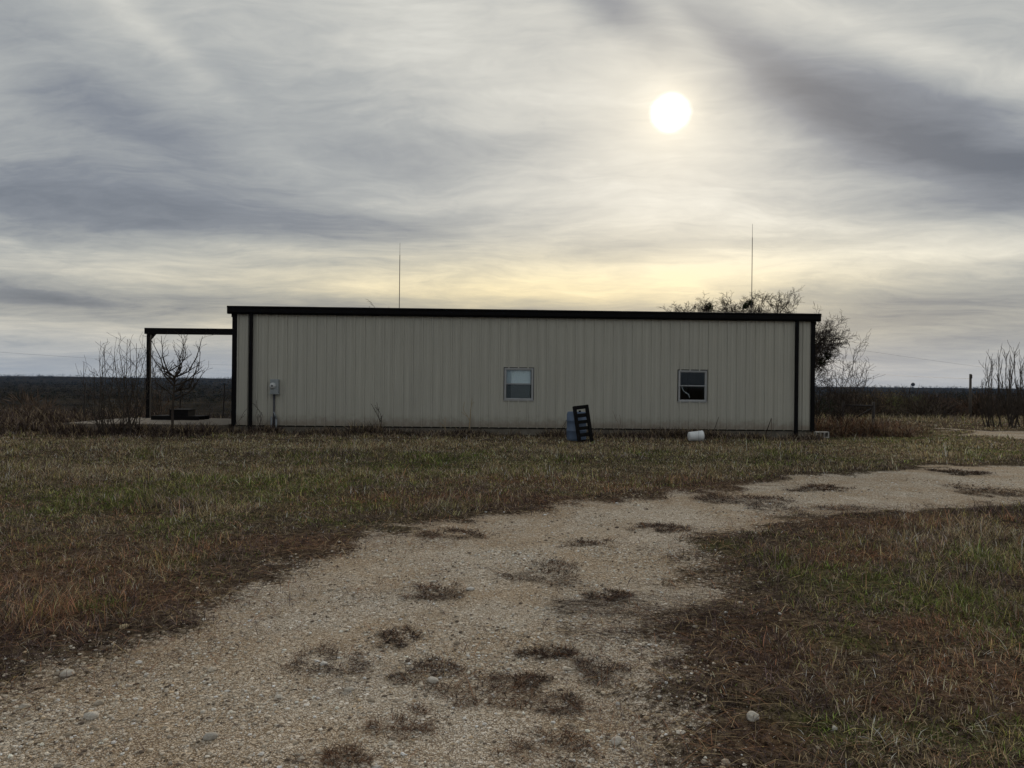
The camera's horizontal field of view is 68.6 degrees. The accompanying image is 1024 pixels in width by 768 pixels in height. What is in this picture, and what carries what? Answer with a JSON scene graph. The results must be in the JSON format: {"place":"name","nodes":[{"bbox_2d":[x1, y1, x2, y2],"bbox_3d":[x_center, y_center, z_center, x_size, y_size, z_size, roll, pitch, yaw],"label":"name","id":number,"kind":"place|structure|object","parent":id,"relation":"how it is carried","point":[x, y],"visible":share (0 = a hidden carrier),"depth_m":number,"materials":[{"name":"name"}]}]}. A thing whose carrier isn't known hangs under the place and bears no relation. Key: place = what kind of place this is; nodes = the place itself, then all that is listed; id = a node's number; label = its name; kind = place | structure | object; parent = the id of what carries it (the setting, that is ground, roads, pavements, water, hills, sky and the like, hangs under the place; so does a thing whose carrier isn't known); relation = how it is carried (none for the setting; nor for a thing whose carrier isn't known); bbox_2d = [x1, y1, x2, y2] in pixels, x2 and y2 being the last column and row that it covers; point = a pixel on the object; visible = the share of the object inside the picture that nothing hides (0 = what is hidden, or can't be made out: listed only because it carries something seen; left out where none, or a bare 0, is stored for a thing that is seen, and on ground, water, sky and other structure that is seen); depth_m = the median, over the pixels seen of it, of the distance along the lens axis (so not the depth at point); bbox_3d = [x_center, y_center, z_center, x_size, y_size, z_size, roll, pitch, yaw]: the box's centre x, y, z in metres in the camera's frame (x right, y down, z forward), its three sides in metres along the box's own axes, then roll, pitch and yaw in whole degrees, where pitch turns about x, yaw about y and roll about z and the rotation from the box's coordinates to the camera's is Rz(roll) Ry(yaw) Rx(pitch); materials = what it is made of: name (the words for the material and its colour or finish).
{"place":"outdoors","nodes":[
{"label":"outdoors","id":0,"kind":"place"},
{"bbox_2d":[151,415,209,419],"bbox_3d":[-11.573,1.167,26.215,1.640,0.135,0.950,1,0,0],"label":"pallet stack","id":1,"kind":"object","parent":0,"point":[168,417],"visible":0.86,"depth_m":25.74,"materials":[{"name":"black wood"}]},
{"bbox_2d":[169,409,195,415],"bbox_3d":[-11.511,0.988,26.200,0.670,0.222,0.630,1,0,0],"label":"black crate","id":2,"kind":"object","parent":1,"relation":"on","point":[184,412],"visible":0.95,"depth_m":25.90,"materials":[{"name":"plastic"}]},
{"bbox_2d":[0,376,1023,767],"bbox_3d":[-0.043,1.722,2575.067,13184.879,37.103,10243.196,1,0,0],"label":"ground","id":3,"kind":"structure","parent":0,"point":[460,752],"depth_m":5.14,"materials":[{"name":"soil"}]},
{"bbox_2d":[59,669,74,677],"bbox_3d":[-2.491,1.622,4.199,0.075,0.041,0.061,1,0,-27],"label":"stone","id":4,"kind":"object","parent":3,"relation":"on","point":[62,675],"visible":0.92,"depth_m":4.18,"materials":[{"name":"white stone"}]},
{"bbox_2d":[83,711,98,719],"bbox_3d":[-2.055,1.618,3.659,0.079,0.040,0.056,1,0,6],"label":"stone","id":5,"kind":"object","parent":3,"relation":"on","point":[91,715],"visible":1,"depth_m":3.64,"materials":[{"name":"beige stone"}]},
{"bbox_2d":[75,337,135,435],"bbox_3d":[-11.988,0.101,21.847,1.584,2.918,1.342,1,0,0],"label":"bare shrub","id":6,"kind":"object","parent":3,"relation":"on","point":[102,402],"visible":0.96,"depth_m":21.91,"materials":[{"name":"brown plant"}]},
{"bbox_2d":[0,402,230,438],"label":"rough weeds","id":7,"kind":"object","parent":3,"relation":"on","point":[25,419],"visible":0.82,"depth_m":22.26,"materials":[{"name":"brown plant"}]},
{"bbox_2d":[0,389,230,417],"bbox_3d":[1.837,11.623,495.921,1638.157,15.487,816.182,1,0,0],"label":"scrub","id":8,"kind":"object","parent":3,"relation":"on","point":[96,395],"visible":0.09,"depth_m":524.17,"materials":[{"name":"brown plant"}]},
{"bbox_2d":[105,332,160,435],"bbox_3d":[-11.110,0.018,21.860,1.409,3.090,1.441,1,0,-43],"label":"bare shrub","id":9,"kind":"object","parent":3,"relation":"on","point":[128,411],"visible":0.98,"depth_m":21.76,"materials":[{"name":"brown plant"}]},
{"bbox_2d":[63,418,232,432],"bbox_3d":[-11.419,1.533,25.200,4.996,0.590,4.000,1,0,0],"label":"concrete pad","id":10,"kind":"object","parent":3,"relation":"on","point":[223,422],"visible":0.13,"depth_m":24.08,"materials":[{"name":"grey concrete"}]},
{"bbox_2d":[144,328,231,417],"bbox_3d":[-10.994,-0.372,26.900,4.368,3.229,0.300,1,0,0],"label":"carport frame","id":11,"kind":"object","parent":10,"relation":"on","point":[183,331],"visible":0.66,"depth_m":26.80,"materials":[{"name":"brown metal"}]},
{"bbox_2d":[136,347,171,415],"bbox_3d":[-13.508,0.049,28.493,1.405,2.941,1.062,1,0,-22],"label":"bare shrub","id":12,"kind":"object","parent":3,"relation":"on","point":[157,388],"visible":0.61,"depth_m":28.49,"materials":[{"name":"brown plant"}]},
{"bbox_2d":[145,333,211,428],"bbox_3d":[-9.810,0.013,22.135,2.009,3.189,1.059,1,0,0],"label":"young tree","id":13,"kind":"object","parent":3,"relation":"on","point":[167,373],"visible":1,"depth_m":22.08,"materials":[{"name":"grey plant"}]},
{"bbox_2d":[202,732,217,740],"bbox_3d":[-1.380,1.613,3.434,0.068,0.034,0.046,1,0,-29],"label":"stone","id":14,"kind":"object","parent":3,"relation":"on","point":[208,736],"visible":1,"depth_m":3.42,"materials":[{"name":"beige stone"}]},
{"bbox_2d":[251,400,261,426],"bbox_3d":[-7.898,1.025,23.061,0.172,1.040,0.566,1,0,14],"label":"weed stalk","id":15,"kind":"object","parent":3,"relation":"on","point":[258,414],"visible":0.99,"depth_m":23.24,"materials":[{"name":"brown plant"}]},
{"bbox_2d":[273,637,383,677],"bbox_3d":[-1.076,1.626,4.444,0.677,0.049,0.766,1,0,0],"label":"weed mat","id":16,"kind":"object","parent":3,"relation":"on","point":[313,663],"visible":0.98,"depth_m":4.39,"materials":[{"name":"brown plant"}]},
{"bbox_2d":[286,738,393,767],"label":"weed mat","id":17,"kind":"object","parent":3,"relation":"on","point":[352,749],"visible":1,"depth_m":3.27,"materials":[{"name":"brown plant"}]},
{"bbox_2d":[371,404,382,424],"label":"weed stalk","id":18,"kind":"object","parent":3,"relation":"on","point":[378,415],"visible":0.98,"depth_m":23.37,"materials":[{"name":"brown plant"}]},
{"bbox_2d":[370,621,427,649],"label":"weed mat","id":19,"kind":"object","parent":3,"relation":"on","point":[396,635],"visible":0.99,"depth_m":4.88,"materials":[{"name":"brown plant"}]},
{"bbox_2d":[359,701,458,745],"bbox_3d":[-0.514,1.624,3.613,0.483,0.052,0.483,1,0,-40],"label":"weed mat","id":20,"kind":"object","parent":3,"relation":"on","point":[405,726],"visible":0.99,"depth_m":3.60,"materials":[{"name":"brown plant"}]},
{"bbox_2d":[373,653,472,685],"bbox_3d":[-0.505,1.634,4.337,0.623,0.045,0.548,1,0,0],"label":"weed mat","id":21,"kind":"object","parent":3,"relation":"on","point":[433,668],"visible":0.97,"depth_m":4.31,"materials":[{"name":"brown plant"}]},
{"bbox_2d":[391,579,470,601],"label":"weed mat","id":22,"kind":"object","parent":3,"relation":"on","point":[433,587],"visible":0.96,"depth_m":5.89,"materials":[{"name":"brown plant"}]},
{"bbox_2d":[427,676,438,683],"bbox_3d":[-0.439,1.642,4.156,0.077,0.036,0.052,1,0,31],"label":"stone","id":23,"kind":"object","parent":3,"relation":"on","point":[431,679],"visible":0.96,"depth_m":4.14,"materials":[{"name":"beige stone"}]},
{"bbox_2d":[402,525,495,541],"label":"weed mat","id":24,"kind":"object","parent":3,"relation":"on","point":[458,529],"visible":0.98,"depth_m":8.24,"materials":[{"name":"brown plant"}]},
{"bbox_2d":[463,402,473,430],"bbox_3d":[-1.292,0.970,23.798,0.478,1.269,0.408,1,0,-42],"label":"weed stalk","id":25,"kind":"object","parent":3,"relation":"on","point":[470,415],"visible":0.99,"depth_m":23.59,"materials":[{"name":"brown plant"}]},
{"bbox_2d":[415,668,553,713],"bbox_3d":[-0.155,1.639,4.035,0.828,0.051,0.596,1,0,0],"label":"weed mat","id":26,"kind":"object","parent":3,"relation":"on","point":[472,695],"visible":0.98,"depth_m":4.01,"materials":[{"name":"brown plant"}]},
{"bbox_2d":[0,384,1023,418],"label":"scrub","id":27,"kind":"object","parent":3,"relation":"on","point":[924,410],"visible":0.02,"depth_m":44.06,"materials":[{"name":"brown plant"}]},
{"bbox_2d":[0,374,1023,405],"bbox_3d":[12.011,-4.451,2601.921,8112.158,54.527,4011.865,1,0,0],"label":"woodland","id":28,"kind":"object","parent":3,"relation":"on","point":[115,388],"visible":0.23,"depth_m":1513.41,"materials":[{"name":"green plant"}]},
{"bbox_2d":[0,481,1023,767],"bbox_3d":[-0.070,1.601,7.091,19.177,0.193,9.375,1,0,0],"label":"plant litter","id":29,"kind":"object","parent":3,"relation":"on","point":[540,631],"visible":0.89,"depth_m":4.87,"materials":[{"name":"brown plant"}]},
{"bbox_2d":[479,666,557,688],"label":"weed mat","id":30,"kind":"object","parent":3,"relation":"on","point":[535,676],"visible":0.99,"depth_m":4.22,"materials":[{"name":"brown plant"}]},
{"bbox_2d":[227,306,821,437],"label":"metal building","id":31,"kind":"structure","parent":3,"relation":"on","point":[525,372],"depth_m":23.83,"materials":[{"name":"beige paint"}]},
{"bbox_2d":[269,379,279,426],"bbox_3d":[-7.452,0.736,23.494,0.300,1.768,0.216,1,0,-2],"label":"electric meter","id":32,"kind":"object","parent":31,"relation":"attached to","point":[274,386],"visible":0.85,"depth_m":23.48,"materials":[{"name":"grey metal"}]},
{"bbox_2d":[399,259,399,307],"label":"antenna mast","id":33,"kind":"object","parent":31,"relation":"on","point":[399,283],"visible":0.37,"depth_m":41.98,"materials":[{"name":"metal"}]},
{"bbox_2d":[503,367,533,400],"bbox_3d":[0.217,0.001,23.851,0.968,1.064,0.105,1,0,-2],"label":"window","id":34,"kind":"structure","parent":31,"relation":"in","point":[518,382],"depth_m":23.89,"materials":[{"name":"glass"}]},
{"bbox_2d":[677,369,707,401],"bbox_3d":[5.769,0.062,24.002,0.960,1.045,0.105,1,0,-2],"label":"window","id":35,"kind":"structure","parent":31,"relation":"in","point":[682,370],"depth_m":23.96,"materials":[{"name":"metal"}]},
{"bbox_2d":[751,224,752,312],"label":"antenna mast","id":36,"kind":"object","parent":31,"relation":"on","point":[752,256],"visible":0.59,"depth_m":41.99,"materials":[{"name":"metal"}]},
{"bbox_2d":[224,418,831,441],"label":"dry weeds","id":37,"kind":"object","parent":3,"relation":"on","point":[659,433],"visible":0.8,"depth_m":22.96,"materials":[{"name":"brown plant"}]},
{"bbox_2d":[488,556,593,595],"bbox_3d":[0.318,1.639,6.586,0.992,0.055,1.214,1,0,-33],"label":"weed mat","id":38,"kind":"object","parent":3,"relation":"on","point":[554,564],"visible":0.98,"depth_m":6.53,"materials":[{"name":"brown plant"}]},
{"bbox_2d":[487,724,607,767],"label":"weed mat","id":39,"kind":"object","parent":3,"relation":"on","point":[546,739],"visible":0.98,"depth_m":3.42,"materials":[{"name":"brown plant"}]},
{"bbox_2d":[509,640,585,661],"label":"weed mat","id":40,"kind":"object","parent":3,"relation":"on","point":[542,650],"visible":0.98,"depth_m":4.58,"materials":[{"name":"brown plant"}]},
{"bbox_2d":[528,688,602,723],"bbox_3d":[0.267,1.648,3.890,0.449,0.051,0.457,1,0,0],"label":"weed mat","id":41,"kind":"object","parent":3,"relation":"on","point":[553,711],"visible":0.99,"depth_m":3.88,"materials":[{"name":"brown plant"}]},
{"bbox_2d":[566,410,586,440],"bbox_3d":[1.873,1.202,21.785,0.592,0.870,0.592,1,0,0],"label":"plastic barrel","id":42,"kind":"object","parent":3,"relation":"on","point":[571,432],"visible":0.61,"depth_m":21.56,"materials":[{"name":"blue plastic"}]},
{"bbox_2d":[572,405,593,442],"bbox_3d":[2.005,1.126,21.171,0.440,1.050,0.140,-6,-8,-8],"label":"slotted frame","id":43,"kind":"object","parent":3,"relation":"on","point":[589,433],"visible":0.94,"depth_m":21.12,"materials":[{"name":"black plastic"}]},
{"bbox_2d":[550,536,621,547],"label":"weed mat","id":44,"kind":"object","parent":3,"relation":"on","point":[592,542],"visible":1,"depth_m":7.84,"materials":[{"name":"brown plant"}]},
{"bbox_2d":[562,651,636,684],"bbox_3d":[0.486,1.634,4.325,0.488,0.061,0.491,1,0,28],"label":"weed mat","id":45,"kind":"object","parent":3,"relation":"on","point":[591,667],"visible":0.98,"depth_m":4.33,"materials":[{"name":"brown plant"}]},
{"bbox_2d":[573,587,636,601],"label":"weed mat","id":46,"kind":"object","parent":3,"relation":"on","point":[611,590],"visible":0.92,"depth_m":5.93,"materials":[{"name":"brown plant"}]},
{"bbox_2d":[611,736,622,745],"bbox_3d":[0.486,1.653,3.478,0.051,0.038,0.079,1,0,18],"label":"stone","id":47,"kind":"object","parent":3,"relation":"on","point":[618,740],"visible":0.95,"depth_m":3.46,"materials":[{"name":"beige stone"}]},
{"bbox_2d":[532,574,776,664],"bbox_3d":[0.941,1.613,5.330,1.724,0.140,2.163,1,0,0],"label":"sprawling weed","id":48,"kind":"object","parent":3,"relation":"on","point":[609,611],"visible":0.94,"depth_m":5.39,"materials":[{"name":"brown plant"}]},
{"bbox_2d":[627,521,691,532],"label":"weed mat","id":49,"kind":"object","parent":3,"relation":"on","point":[663,525],"visible":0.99,"depth_m":8.72,"materials":[{"name":"brown plant"}]},
{"bbox_2d":[687,430,703,440],"bbox_3d":[5.314,1.500,21.695,0.418,0.321,0.316,1,0,-9],"label":"plastic bucket","id":50,"kind":"object","parent":3,"relation":"on","point":[695,436],"visible":0.99,"depth_m":21.59,"materials":[{"name":"white plastic"}]},
{"bbox_2d":[688,492,808,505],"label":"weed mat","id":51,"kind":"object","parent":3,"relation":"on","point":[761,497],"visible":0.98,"depth_m":10.93,"materials":[{"name":"brown plant"}]},
{"bbox_2d":[747,711,758,721],"bbox_3d":[1.166,1.612,3.631,0.062,0.048,0.088,1,0,24],"label":"stone","id":52,"kind":"object","parent":3,"relation":"on","point":[749,714],"visible":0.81,"depth_m":3.62,"materials":[{"name":"beige stone"}]},
{"bbox_2d":[658,285,858,391],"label":"bare tree","id":53,"kind":"object","parent":3,"relation":"on","point":[825,348],"visible":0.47,"depth_m":49.00,"materials":[{"name":"grey plant"}]},
{"bbox_2d":[779,481,854,492],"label":"weed mat","id":54,"kind":"object","parent":3,"relation":"on","point":[817,486],"visible":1,"depth_m":12.16,"materials":[{"name":"brown plant"}]},
{"bbox_2d":[813,431,828,437],"bbox_3d":[9.915,1.624,24.045,0.430,0.200,0.190,1,0,-3],"label":"concrete block","id":55,"kind":"object","parent":3,"relation":"on","point":[826,433],"depth_m":24.00,"materials":[{"name":"grey concrete"}]},
{"bbox_2d":[743,502,935,521],"bbox_3d":[4.190,1.649,9.748,2.758,0.103,1.708,1,0,0],"label":"weed mat","id":56,"kind":"object","parent":3,"relation":"on","point":[853,507],"visible":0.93,"depth_m":10.07,"materials":[{"name":"brown plant"}]},
{"bbox_2d":[815,373,870,424],"bbox_3d":[11.117,0.675,25.867,2.461,2.252,1.392,1,0,13],"label":"bare shrub","id":57,"kind":"object","parent":3,"relation":"on","point":[834,409],"visible":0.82,"depth_m":25.96,"materials":[{"name":"brown plant"}]},
{"bbox_2d":[823,384,868,411],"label":"brush bush","id":58,"kind":"object","parent":3,"relation":"on","point":[845,395],"visible":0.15,"depth_m":51.66,"materials":[{"name":"brown plant"}]},
{"bbox_2d":[816,333,885,422],"bbox_3d":[12.467,-0.136,27.999,2.804,3.894,2.098,1,0,24],"label":"bare shrub","id":59,"kind":"object","parent":3,"relation":"on","point":[841,382],"visible":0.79,"depth_m":27.97,"materials":[{"name":"brown plant"}]},
{"bbox_2d":[842,402,874,422],"bbox_3d":[12.694,1.370,27.500,1.209,1.432,0.100,1,0,0],"label":"pipe brace","id":60,"kind":"object","parent":3,"relation":"on","point":[873,409],"visible":0.59,"depth_m":27.47,"materials":[{"name":"grey metal"}]},
{"bbox_2d":[849,385,888,406],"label":"brush bush","id":61,"kind":"object","parent":3,"relation":"on","point":[875,395],"visible":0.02,"depth_m":54.41,"materials":[{"name":"brown plant"}]},
{"bbox_2d":[812,412,946,437],"bbox_3d":[12.286,1.514,26.923,6.557,1.394,6.514,1,0,0],"label":"brush mound","id":62,"kind":"object","parent":3,"relation":"on","point":[863,427],"visible":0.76,"depth_m":25.01,"materials":[{"name":"brown plant"}]},
{"bbox_2d":[860,390,905,415],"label":"brush bush","id":63,"kind":"object","parent":3,"relation":"on","point":[884,399],"visible":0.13,"depth_m":49.76,"materials":[{"name":"brown plant"}]},
{"bbox_2d":[886,394,929,416],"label":"brush bush","id":64,"kind":"object","parent":3,"relation":"on","point":[894,403],"visible":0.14,"depth_m":47.75,"materials":[{"name":"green plant"}]},
{"bbox_2d":[816,411,1022,429],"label":"ridge weeds","id":65,"kind":"object","parent":3,"relation":"on","point":[927,418],"visible":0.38,"depth_m":38.15,"materials":[{"name":"brown plant"}]},
{"bbox_2d":[930,393,981,416],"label":"brush bush","id":66,"kind":"object","parent":3,"relation":"on","point":[958,405],"visible":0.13,"depth_m":49.84,"materials":[{"name":"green plant"}]},
{"bbox_2d":[924,467,995,475],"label":"weed mat","id":67,"kind":"object","parent":3,"relation":"on","point":[957,470],"visible":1,"depth_m":14.67,"materials":[{"name":"brown plant"}]},
{"bbox_2d":[940,388,996,415],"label":"brush bush","id":68,"kind":"object","parent":3,"relation":"on","point":[959,396],"visible":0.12,"depth_m":54.07,"materials":[{"name":"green plant"}]},
{"bbox_2d":[969,374,971,418],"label":"timber pole","id":69,"kind":"object","parent":3,"relation":"on","point":[970,395],"visible":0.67,"depth_m":40.45,"materials":[{"name":"wood"}]},
{"bbox_2d":[923,482,1023,497],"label":"weed mat","id":70,"kind":"object","parent":3,"relation":"on","point":[988,488],"visible":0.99,"depth_m":11.99,"materials":[{"name":"brown plant"}]},
{"bbox_2d":[979,353,996,427],"bbox_3d":[19.872,0.246,31.420,0.697,3.278,0.589,1,0,-17],"label":"bare sapling","id":71,"kind":"object","parent":3,"relation":"on","point":[984,409],"visible":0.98,"depth_m":31.44,"materials":[{"name":"brown plant"}]},
{"bbox_2d":[983,346,1005,426],"bbox_3d":[20.703,0.062,32.182,0.848,3.646,0.644,1,0,0],"label":"bare sapling","id":72,"kind":"object","parent":3,"relation":"on","point":[997,395],"visible":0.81,"depth_m":32.14,"materials":[{"name":"brown plant"}]},
{"bbox_2d":[965,386,1023,416],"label":"brush bush","id":73,"kind":"object","parent":3,"relation":"on","point":[983,399],"visible":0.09,"depth_m":47.91,"materials":[{"name":"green plant"}]},
{"bbox_2d":[980,391,1022,418],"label":"brush bush","id":74,"kind":"object","parent":3,"relation":"on","point":[1006,402],"visible":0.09,"depth_m":46.92,"materials":[{"name":"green plant"}]},
{"bbox_2d":[996,348,1015,426],"bbox_3d":[21.634,0.110,32.755,0.850,3.586,0.628,1,0,0],"label":"bare sapling","id":75,"kind":"object","parent":3,"relation":"on","point":[1012,396],"visible":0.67,"depth_m":32.75,"materials":[{"name":"brown plant"}]},
{"bbox_2d":[1005,340,1023,427],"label":"bare sapling","id":76,"kind":"object","parent":3,"relation":"on","point":[1018,403],"visible":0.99,"depth_m":31.53,"materials":[{"name":"brown plant"}]},
{"bbox_2d":[1014,353,1023,426],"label":"bare sapling","id":77,"kind":"object","parent":3,"relation":"on","point":[1018,386],"visible":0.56,"depth_m":32.13,"materials":[{"name":"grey plant"}]},
{"bbox_2d":[0,411,1023,767],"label":"grass","id":78,"kind":"structure","parent":0,"point":[164,477],"depth_m":9.15,"materials":[{"name":"green plant"}]},
{"bbox_2d":[0,0,1023,388],"label":"sky","id":79,"kind":"structure","parent":0,"point":[164,163],"materials":[{"name":"grey"}]}
]}

